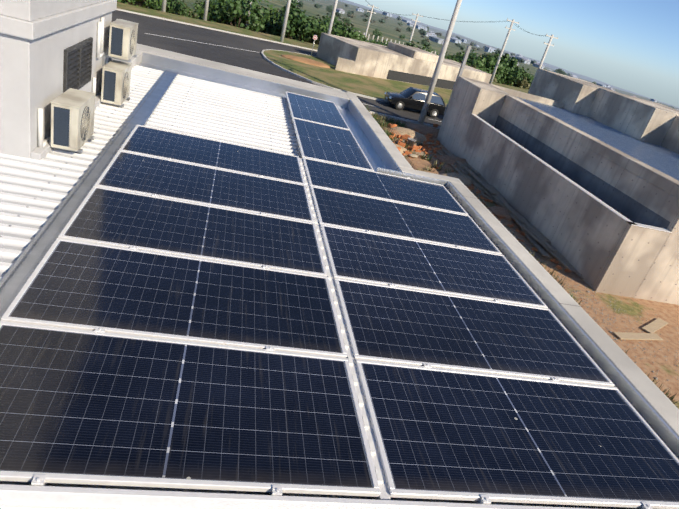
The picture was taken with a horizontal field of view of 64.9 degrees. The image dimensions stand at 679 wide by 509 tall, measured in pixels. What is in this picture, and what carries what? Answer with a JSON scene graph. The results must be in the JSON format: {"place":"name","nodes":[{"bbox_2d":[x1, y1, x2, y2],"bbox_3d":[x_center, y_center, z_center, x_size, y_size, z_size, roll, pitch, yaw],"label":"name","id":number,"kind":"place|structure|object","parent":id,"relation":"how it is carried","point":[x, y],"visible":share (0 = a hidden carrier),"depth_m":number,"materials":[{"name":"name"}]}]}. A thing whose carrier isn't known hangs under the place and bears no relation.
{"place":"outdoors","nodes":[
{"label":"outdoors","id":0,"kind":"place"},
{"bbox_2d":[112,10,443,126],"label":"street asphalt","id":1,"kind":"structure","parent":0,"point":[250,59],"depth_m":39.69,"materials":[{"name":"grey asphalt"}]},
{"bbox_2d":[145,33,441,121],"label":"road markings","id":2,"kind":"object","parent":1,"relation":"on","point":[235,48],"visible":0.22,"depth_m":39.71,"materials":[{"name":"white paint"}]},
{"bbox_2d":[384,87,445,117],"bbox_3d":[5.247,-10.679,36.958,4.190,1.500,1.969,9,27,-14],"label":"hatchback car","id":3,"kind":"object","parent":1,"relation":"on","point":[412,97],"visible":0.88,"depth_m":36.37,"materials":[{"name":"paint"}]},
{"bbox_2d":[147,0,678,408],"bbox_3d":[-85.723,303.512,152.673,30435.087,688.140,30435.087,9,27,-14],"label":"ground","id":4,"kind":"structure","parent":0,"point":[669,314],"depth_m":16.99,"materials":[{"name":"brown soil"}]},
{"bbox_2d":[117,0,161,8],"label":"bush","id":5,"kind":"object","parent":4,"relation":"on","point":[155,3],"visible":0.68,"depth_m":52.49,"materials":[{"name":"green plant"}]},
{"bbox_2d":[132,0,161,9],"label":"bush","id":6,"kind":"object","parent":4,"relation":"on","point":[152,7],"visible":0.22,"depth_m":56.89,"materials":[{"name":"green plant"}]},
{"bbox_2d":[161,0,166,11],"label":"pole","id":7,"kind":"object","parent":4,"relation":"on","point":[163,5],"depth_m":51.14,"materials":[{"name":"grey concrete"}]},
{"bbox_2d":[156,0,191,16],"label":"bush","id":8,"kind":"object","parent":4,"relation":"on","point":[171,5],"visible":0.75,"depth_m":57.78,"materials":[{"name":"green plant"}]},
{"bbox_2d":[174,8,194,17],"bbox_3d":[-18.743,-28.334,62.237,3.718,2.098,2.972,17,26,3],"label":"bush","id":9,"kind":"object","parent":4,"relation":"on","point":[188,13],"visible":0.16,"depth_m":62.33,"materials":[{"name":"green plant"}]},
{"bbox_2d":[203,0,208,20],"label":"pole","id":10,"kind":"object","parent":4,"relation":"on","point":[206,10],"depth_m":54.14,"materials":[{"name":"grey concrete"}]},
{"bbox_2d":[192,0,223,20],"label":"bush","id":11,"kind":"object","parent":4,"relation":"on","point":[199,8],"visible":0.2,"depth_m":62.53,"materials":[{"name":"green plant"}]},
{"bbox_2d":[212,0,244,25],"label":"bush","id":12,"kind":"object","parent":4,"relation":"on","point":[219,21],"visible":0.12,"depth_m":60.04,"materials":[{"name":"green plant"}]},
{"bbox_2d":[201,0,270,31],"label":"bush","id":13,"kind":"object","parent":4,"relation":"on","point":[240,9],"visible":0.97,"depth_m":58.03,"materials":[{"name":"green plant"}]},
{"bbox_2d":[231,19,258,31],"bbox_3d":[-10.854,-26.505,61.465,3.465,2.072,3.148,9,27,-14],"label":"bush","id":14,"kind":"object","parent":4,"relation":"on","point":[244,24],"visible":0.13,"depth_m":60.93,"materials":[{"name":"green plant"}]},
{"bbox_2d":[245,1,251,25],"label":"pole","id":15,"kind":"object","parent":4,"relation":"on","point":[246,22],"depth_m":58.53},
{"bbox_2d":[260,21,273,34],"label":"bush","id":16,"kind":"object","parent":4,"relation":"on","point":[267,26],"visible":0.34,"depth_m":66.14,"materials":[{"name":"green plant"}]},
{"bbox_2d":[260,4,281,23],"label":"bush","id":17,"kind":"object","parent":4,"relation":"on","point":[271,11],"visible":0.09,"depth_m":71.04,"materials":[{"name":"green plant"}]},
{"bbox_2d":[116,8,439,128],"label":"street kerb","id":18,"kind":"structure","parent":4,"relation":"on","point":[403,119],"depth_m":47.03,"materials":[{"name":"grey concrete"}]},
{"bbox_2d":[268,21,292,38],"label":"bush","id":19,"kind":"object","parent":4,"relation":"on","point":[275,33],"visible":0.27,"depth_m":65.49,"materials":[{"name":"green plant"}]},
{"bbox_2d":[267,6,297,23],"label":"bush","id":20,"kind":"object","parent":4,"relation":"on","point":[277,19],"visible":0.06,"depth_m":69.25,"materials":[{"name":"green plant"}]},
{"bbox_2d":[280,0,290,41],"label":"pole","id":21,"kind":"object","parent":4,"relation":"on","point":[285,21],"depth_m":52.41,"materials":[{"name":"grey concrete"}]},
{"bbox_2d":[274,3,318,40],"bbox_3d":[-5.177,-27.817,64.575,5.665,4.760,6.256,11,26,-9],"label":"bush","id":22,"kind":"object","parent":4,"relation":"on","point":[294,20],"visible":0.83,"depth_m":63.10,"materials":[{"name":"green plant"}]},
{"bbox_2d":[297,0,302,6],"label":"tree","id":23,"kind":"object","parent":4,"relation":"on","point":[300,4],"visible":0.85,"depth_m":766.64,"materials":[{"name":"green plant"}]},
{"bbox_2d":[290,10,325,41],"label":"bush","id":24,"kind":"object","parent":4,"relation":"on","point":[295,35],"visible":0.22,"depth_m":65.25,"materials":[{"name":"green plant"}]},
{"bbox_2d":[306,36,318,44],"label":"bush","id":25,"kind":"object","parent":4,"relation":"on","point":[310,40],"visible":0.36,"depth_m":65.55,"materials":[{"name":"green plant"}]},
{"bbox_2d":[117,2,528,92],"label":"grass strip","id":26,"kind":"object","parent":4,"relation":"on","point":[147,11],"depth_m":51.90,"materials":[{"name":"green plant"}]},
{"bbox_2d":[312,15,335,40],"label":"bush","id":27,"kind":"object","parent":4,"relation":"on","point":[325,20],"visible":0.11,"depth_m":66.23,"materials":[{"name":"green plant"}]},
{"bbox_2d":[327,0,337,33],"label":"pole","id":28,"kind":"object","parent":4,"relation":"on","point":[332,17],"visible":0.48,"depth_m":54.70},
{"bbox_2d":[313,13,352,34],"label":"bush","id":29,"kind":"object","parent":4,"relation":"on","point":[335,19],"visible":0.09,"depth_m":68.21,"materials":[{"name":"green plant"}]},
{"bbox_2d":[315,20,361,40],"bbox_3d":[0.253,-26.309,64.394,5.865,3.883,5.155,19,26,7],"label":"bush","id":30,"kind":"object","parent":4,"relation":"on","point":[342,32],"visible":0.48,"depth_m":63.26,"materials":[{"name":"green plant"}]},
{"bbox_2d":[336,8,344,13],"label":"town house","id":31,"kind":"structure","parent":4,"relation":"on","point":[340,10],"depth_m":1349.69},
{"bbox_2d":[342,18,351,24],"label":"tree","id":32,"kind":"object","parent":4,"relation":"on","point":[348,21],"visible":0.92,"depth_m":642.41,"materials":[{"name":"green plant"}]},
{"bbox_2d":[261,49,443,115],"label":"kerb block","id":33,"kind":"structure","parent":4,"relation":"on","point":[299,76],"depth_m":37.63,"materials":[{"name":"grey concrete"}]},
{"bbox_2d":[264,50,451,106],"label":"grass","id":34,"kind":"structure","parent":4,"relation":"on","point":[374,87],"depth_m":42.56,"materials":[{"name":"green plant"}]},
{"bbox_2d":[281,55,329,67],"bbox_3d":[-2.846,-16.264,44.961,4.327,0.491,2.408,9,27,-14],"label":"dirt patch","id":35,"kind":"object","parent":34,"relation":"on","point":[307,61],"visible":0.79,"depth_m":44.37,"materials":[{"name":"orange soil"}]},
{"bbox_2d":[310,35,317,58],"bbox_3d":[-2.297,-17.975,46.343,0.388,2.044,0.084,12,26,-7],"label":"stop sign","id":36,"kind":"object","parent":34,"relation":"on","point":[315,37],"visible":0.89,"depth_m":45.98,"materials":[{"name":"white paint"}]},
{"bbox_2d":[364,5,377,36],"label":"pole","id":37,"kind":"object","parent":4,"relation":"on","point":[372,6],"visible":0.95,"depth_m":88.56,"materials":[{"name":"grey concrete"}]},
{"bbox_2d":[372,28,382,36],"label":"tree","id":38,"kind":"object","parent":4,"relation":"on","point":[375,31],"visible":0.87,"depth_m":530.55,"materials":[{"name":"green plant"}]},
{"bbox_2d":[370,39,387,45],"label":"bush","id":39,"kind":"object","parent":4,"relation":"on","point":[377,42],"visible":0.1,"depth_m":71.67,"materials":[{"name":"green plant"}]},
{"bbox_2d":[382,12,392,16],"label":"town house","id":40,"kind":"structure","parent":4,"relation":"on","point":[387,14],"depth_m":2480.13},
{"bbox_2d":[112,44,678,436],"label":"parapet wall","id":41,"kind":"structure","parent":4,"relation":"on","point":[662,405],"depth_m":6.66,"materials":[{"name":"concrete"}]},
{"bbox_2d":[0,0,116,159],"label":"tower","id":42,"kind":"structure","parent":41,"relation":"on","point":[37,37],"depth_m":5.64,"materials":[{"name":"paint"}]},
{"bbox_2d":[38,17,104,147],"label":"pvc conduits","id":43,"kind":"object","parent":42,"relation":"on","point":[100,39],"visible":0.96,"depth_m":7.63,"materials":[{"name":"white plastic"}]},
{"bbox_2d":[63,37,92,92],"bbox_3d":[-3.392,-2.449,6.948,0.039,0.580,1.200,9,27,-14],"label":"louvre vent","id":44,"kind":"object","parent":42,"relation":"attached to","point":[77,68],"visible":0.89,"depth_m":6.89,"materials":[{"name":"grey metal"}]},
{"bbox_2d":[102,19,138,68],"bbox_3d":[-3.439,-3.246,8.400,0.410,0.772,0.748,9,27,-14],"label":"ac unit","id":45,"kind":"object","parent":42,"relation":"attached to","point":[122,40],"visible":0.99,"depth_m":8.08,"materials":[{"name":"beige metal"}]},
{"bbox_2d":[50,88,95,152],"bbox_3d":[-3.184,-1.473,6.327,0.410,0.812,0.788,9,27,-14],"label":"ac unit","id":46,"kind":"object","parent":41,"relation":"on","point":[72,120],"visible":0.98,"depth_m":6.00,"materials":[{"name":"beige metal"}]},
{"bbox_2d":[101,60,131,106],"bbox_3d":[-3.519,-2.552,8.330,0.410,0.812,0.748,9,27,-14],"label":"ac unit","id":47,"kind":"object","parent":41,"relation":"on","point":[116,79],"visible":0.98,"depth_m":8.01,"materials":[{"name":"beige metal"}]},
{"bbox_2d":[138,52,401,171],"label":"roof gutters","id":48,"kind":"object","parent":41,"relation":"attached to","point":[376,153],"visible":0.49,"depth_m":11.78,"materials":[{"name":"silver metal"}]},
{"bbox_2d":[0,65,630,508],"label":"roof sheet","id":49,"kind":"object","parent":41,"relation":"attached to","point":[204,109],"visible":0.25,"depth_m":7.46,"materials":[{"name":"white metal"}]},
{"bbox_2d":[0,70,177,320],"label":"roof flashing band","id":50,"kind":"object","parent":49,"relation":"on","point":[15,278],"visible":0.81,"depth_m":5.07,"materials":[{"name":"grey metal"}]},
{"bbox_2d":[0,71,271,236],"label":"roof screws","id":51,"kind":"object","parent":49,"relation":"attached to","point":[99,128],"visible":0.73,"depth_m":7.96,"materials":[{"name":"grey metal"}]},
{"bbox_2d":[0,484,593,508],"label":"eave rail","id":52,"kind":"object","parent":49,"relation":"attached to","point":[31,495],"visible":1,"depth_m":2.60,"materials":[{"name":"white metal"}]},
{"bbox_2d":[0,91,678,508],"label":"solar panel frames","id":53,"kind":"structure","parent":49,"relation":"on","point":[170,483],"depth_m":3.84,"materials":[{"name":"silver metal"}]},
{"bbox_2d":[0,92,678,501],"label":"solar panels","id":54,"kind":"object","parent":53,"relation":"in","point":[86,404],"visible":0.91,"depth_m":3.88,"materials":[{"name":"blue glass"}]},
{"bbox_2d":[31,132,652,508],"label":"panel clamps","id":55,"kind":"object","parent":49,"relation":"on","point":[38,480],"visible":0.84,"depth_m":3.05,"materials":[{"name":"silver metal"}]},
{"bbox_2d":[299,158,390,499],"bbox_3d":[-0.173,-0.017,5.410,0.058,0.076,5.770,9,27,-14],"label":"mounting rail","id":56,"kind":"object","parent":49,"relation":"on","point":[384,493],"visible":0.36,"depth_m":3.72,"materials":[{"name":"silver metal"}]},
{"bbox_2d":[300,161,382,482],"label":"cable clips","id":57,"kind":"object","parent":56,"relation":"on","point":[371,443],"visible":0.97,"depth_m":4.01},
{"bbox_2d":[377,167,678,458],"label":"gutter","id":58,"kind":"object","parent":49,"relation":"attached to","point":[657,424],"visible":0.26,"depth_m":5.18,"materials":[{"name":"grey metal"}]},
{"bbox_2d":[359,31,435,53],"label":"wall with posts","id":59,"kind":"structure","parent":4,"relation":"on","point":[390,40],"depth_m":135.10,"materials":[{"name":"white concrete"}]},
{"bbox_2d":[379,116,417,169],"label":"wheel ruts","id":60,"kind":"structure","parent":4,"relation":"on","point":[408,159],"depth_m":25.18,"materials":[{"name":"soil"}]},
{"bbox_2d":[316,32,491,89],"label":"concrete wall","id":61,"kind":"structure","parent":4,"relation":"on","point":[350,55],"depth_m":48.12,"materials":[{"name":"concrete"}]},
{"bbox_2d":[387,70,454,89],"bbox_3d":[9.603,-16.553,51.545,11.895,0.800,5.697,9,27,-14],"label":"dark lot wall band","id":62,"kind":"object","parent":61,"relation":"attached to","point":[412,78],"visible":0.6,"depth_m":49.83,"materials":[{"name":"grey concrete"}]},
{"bbox_2d":[377,118,440,148],"bbox_3d":[3.760,-6.978,30.071,3.780,0.379,4.956,-5,33,-36],"label":"rubble","id":63,"kind":"object","parent":4,"relation":"on","point":[426,136],"visible":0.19,"depth_m":29.95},
{"bbox_2d":[407,135,415,146],"bbox_3d":[3.676,-5.780,27.315,0.481,0.656,0.470,9,27,-14],"label":"rock","id":64,"kind":"object","parent":4,"relation":"on","point":[410,140],"visible":0.88,"depth_m":27.21,"materials":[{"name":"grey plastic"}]},
{"bbox_2d":[387,123,437,154],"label":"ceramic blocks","id":65,"kind":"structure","parent":4,"relation":"on","point":[414,147],"depth_m":27.39,"materials":[{"name":"ceramic"}]},
{"bbox_2d":[406,41,424,49],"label":"bush","id":66,"kind":"object","parent":4,"relation":"on","point":[410,44],"visible":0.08,"depth_m":69.23,"materials":[{"name":"green plant"}]},
{"bbox_2d":[409,13,422,42],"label":"pole","id":67,"kind":"object","parent":4,"relation":"on","point":[414,25],"visible":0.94,"depth_m":85.33,"materials":[{"name":"grey concrete"}]},
{"bbox_2d":[396,132,438,157],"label":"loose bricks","id":68,"kind":"object","parent":4,"relation":"on","point":[426,147],"visible":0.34,"depth_m":27.88,"materials":[{"name":"brown brick"}]},
{"bbox_2d":[415,25,427,30],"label":"town house","id":69,"kind":"structure","parent":4,"relation":"on","point":[420,27],"depth_m":1941.33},
{"bbox_2d":[418,28,426,34],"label":"tree","id":70,"kind":"object","parent":4,"relation":"on","point":[422,31],"visible":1,"depth_m":1376.84,"materials":[{"name":"green plant"}]},
{"bbox_2d":[419,44,437,53],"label":"bush","id":71,"kind":"object","parent":4,"relation":"on","point":[425,48],"visible":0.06,"depth_m":92.78,"materials":[{"name":"green plant"}]},
{"bbox_2d":[429,36,443,44],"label":"town house","id":72,"kind":"structure","parent":4,"relation":"on","point":[436,39],"depth_m":1161.82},
{"bbox_2d":[430,160,446,169],"bbox_3d":[4.677,-4.232,24.947,0.689,0.527,0.917,33,31,31],"label":"weed tuft","id":73,"kind":"object","parent":4,"relation":"on","point":[440,166],"visible":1,"depth_m":25.04,"materials":[{"name":"green plant"}]},
{"bbox_2d":[417,0,461,123],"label":"pole","id":74,"kind":"object","parent":4,"relation":"on","point":[437,68],"visible":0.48,"depth_m":31.61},
{"bbox_2d":[383,118,513,225],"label":"brick fragments","id":75,"kind":"object","parent":4,"relation":"on","point":[482,197],"visible":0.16,"depth_m":23.98,"materials":[{"name":"brick"}]},
{"bbox_2d":[383,124,518,221],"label":"dirt rubble piles","id":76,"kind":"object","parent":4,"relation":"on","point":[450,160],"visible":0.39,"depth_m":26.67,"materials":[{"name":"brown soil"}]},
{"bbox_2d":[390,126,514,236],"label":"sand heaps","id":77,"kind":"object","parent":4,"relation":"on","point":[420,137],"visible":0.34,"depth_m":26.26,"materials":[{"name":"beige sand"}]},
{"bbox_2d":[446,55,459,62],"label":"bush","id":78,"kind":"object","parent":4,"relation":"on","point":[453,58],"visible":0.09,"depth_m":75.44,"materials":[{"name":"green plant"}]},
{"bbox_2d":[439,41,472,129],"bbox_3d":[6.798,-9.633,31.443,0.440,5.658,0.348,9,27,-14],"label":"meter post","id":79,"kind":"object","parent":4,"relation":"on","point":[461,69],"visible":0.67,"depth_m":30.80,"materials":[{"name":"grey concrete"}]},
{"bbox_2d":[376,120,535,255],"bbox_3d":[3.074,-4.118,24.426,6.036,0.373,16.039,9,27,-14],"label":"site clutter","id":80,"kind":"object","parent":4,"relation":"on","point":[516,236],"visible":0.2,"depth_m":25.77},
{"bbox_2d":[450,37,461,43],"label":"town house","id":81,"kind":"structure","parent":4,"relation":"on","point":[453,40],"depth_m":1631.41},
{"bbox_2d":[447,51,464,58],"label":"bush","id":82,"kind":"object","parent":4,"relation":"on","point":[459,55],"visible":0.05,"depth_m":97.67,"materials":[{"name":"green plant"}]},
{"bbox_2d":[458,55,477,63],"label":"bush","id":83,"kind":"object","parent":4,"relation":"on","point":[470,60],"visible":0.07,"depth_m":79.08,"materials":[{"name":"green plant"}]},
{"bbox_2d":[459,50,480,62],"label":"bush","id":84,"kind":"object","parent":4,"relation":"on","point":[468,58],"visible":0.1,"depth_m":81.52,"materials":[{"name":"green plant"}]},
{"bbox_2d":[466,60,489,72],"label":"bush","id":85,"kind":"object","parent":4,"relation":"on","point":[478,65],"visible":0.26,"depth_m":76.43,"materials":[{"name":"green plant"}]},
{"bbox_2d":[484,46,492,52],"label":"town house","id":86,"kind":"structure","parent":4,"relation":"on","point":[488,49],"depth_m":1576.66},
{"bbox_2d":[472,52,508,83],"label":"bush","id":87,"kind":"object","parent":4,"relation":"on","point":[490,62],"visible":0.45,"depth_m":79.23,"materials":[{"name":"green plant"}]},
{"bbox_2d":[481,56,504,78],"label":"bush","id":88,"kind":"object","parent":4,"relation":"on","point":[487,66],"visible":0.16,"depth_m":79.88,"materials":[{"name":"green plant"}]},
{"bbox_2d":[416,141,570,272],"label":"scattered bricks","id":89,"kind":"object","parent":4,"relation":"on","point":[470,187],"visible":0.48,"depth_m":20.16,"materials":[{"name":"orange brick"}]},
{"bbox_2d":[489,19,518,83],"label":"pole","id":90,"kind":"object","parent":4,"relation":"on","point":[500,56],"visible":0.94,"depth_m":67.22,"materials":[{"name":"grey concrete"}]},
{"bbox_2d":[365,0,548,36],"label":"overhead wires","id":91,"kind":"object","parent":90,"relation":"attached to","point":[465,21],"visible":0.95,"depth_m":73.92,"materials":[{"name":"rubber"}]},
{"bbox_2d":[490,53,517,70],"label":"bush","id":92,"kind":"object","parent":4,"relation":"on","point":[513,61],"visible":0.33,"depth_m":90.73,"materials":[{"name":"green plant"}]},
{"bbox_2d":[503,66,515,85],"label":"bush","id":93,"kind":"object","parent":4,"relation":"on","point":[506,83],"visible":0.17,"depth_m":82.02,"materials":[{"name":"green plant"}]},
{"bbox_2d":[495,60,524,84],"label":"bush","id":94,"kind":"object","parent":4,"relation":"on","point":[514,74],"visible":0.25,"depth_m":81.26,"materials":[{"name":"green plant"}]},
{"bbox_2d":[442,150,583,278],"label":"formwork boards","id":95,"kind":"object","parent":4,"relation":"on","point":[533,235],"visible":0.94,"depth_m":20.32,"materials":[{"name":"brown wood"}]},
{"bbox_2d":[504,76,529,89],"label":"bush","id":96,"kind":"object","parent":4,"relation":"on","point":[523,85],"visible":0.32,"depth_m":83.65,"materials":[{"name":"green plant"}]},
{"bbox_2d":[514,67,533,78],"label":"bush","id":97,"kind":"object","parent":4,"relation":"on","point":[525,72],"visible":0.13,"depth_m":90.25,"materials":[{"name":"green plant"}]},
{"bbox_2d":[516,74,533,85],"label":"bush","id":98,"kind":"object","parent":4,"relation":"on","point":[530,78],"visible":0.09,"depth_m":86.81,"materials":[{"name":"green plant"}]},
{"bbox_2d":[393,139,657,379],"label":"stones","id":99,"kind":"object","parent":4,"relation":"on","point":[559,277],"visible":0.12,"depth_m":16.47,"materials":[{"name":"stone"}]},
{"bbox_2d":[522,58,530,63],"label":"town house","id":100,"kind":"structure","parent":4,"relation":"on","point":[526,61],"depth_m":1398.23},
{"bbox_2d":[402,141,667,339],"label":"timber planks","id":101,"kind":"object","parent":4,"relation":"on","point":[651,328],"visible":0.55,"depth_m":15.23,"materials":[{"name":"brown wood"}]},
{"bbox_2d":[533,63,543,68],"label":"town house","id":102,"kind":"structure","parent":4,"relation":"on","point":[536,65],"depth_m":1333.04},
{"bbox_2d":[528,34,557,92],"bbox_3d":[24.018,-22.361,64.182,2.194,7.800,0.394,-7,34,-38],"label":"pole","id":103,"kind":"object","parent":4,"relation":"on","point":[545,52],"visible":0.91,"depth_m":63.25,"materials":[{"name":"grey concrete"}]},
{"bbox_2d":[437,76,678,304],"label":"concrete wall","id":104,"kind":"structure","parent":4,"relation":"on","point":[598,246],"depth_m":19.06,"materials":[{"name":"grey concrete"}]},
{"bbox_2d":[472,114,671,232],"bbox_3d":[8.306,-3.890,21.490,1.450,0.020,13.120,9,27,-14],"label":"coping","id":105,"kind":"object","parent":104,"relation":"on","point":[583,189],"visible":1,"depth_m":18.23,"materials":[{"name":"grey concrete"}]},
{"bbox_2d":[494,115,669,228],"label":"wall","id":106,"kind":"structure","parent":104,"relation":"attached to","point":[628,207],"depth_m":20.03,"materials":[{"name":"grey concrete"}]},
{"bbox_2d":[514,96,678,180],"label":"roof","id":107,"kind":"structure","parent":104,"relation":"on","point":[662,159],"depth_m":24.65,"materials":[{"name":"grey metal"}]},
{"bbox_2d":[529,68,678,153],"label":"concrete wall","id":108,"kind":"structure","parent":104,"relation":"attached to","point":[646,121],"depth_m":28.41,"materials":[{"name":"grey concrete"}]},
{"bbox_2d":[555,68,563,73],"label":"tree","id":109,"kind":"object","parent":4,"relation":"on","point":[558,70],"visible":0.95,"depth_m":1390.69,"materials":[{"name":"green plant"}]},
{"bbox_2d":[547,253,677,380],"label":"gravel spread","id":110,"kind":"object","parent":4,"relation":"on","point":[608,315],"visible":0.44,"depth_m":15.56,"materials":[{"name":"brown gravel"}]},
{"bbox_2d":[347,0,678,106],"label":"sky","id":111,"kind":"structure","parent":0,"point":[630,45],"materials":[{"name":"blue"}]}
]}

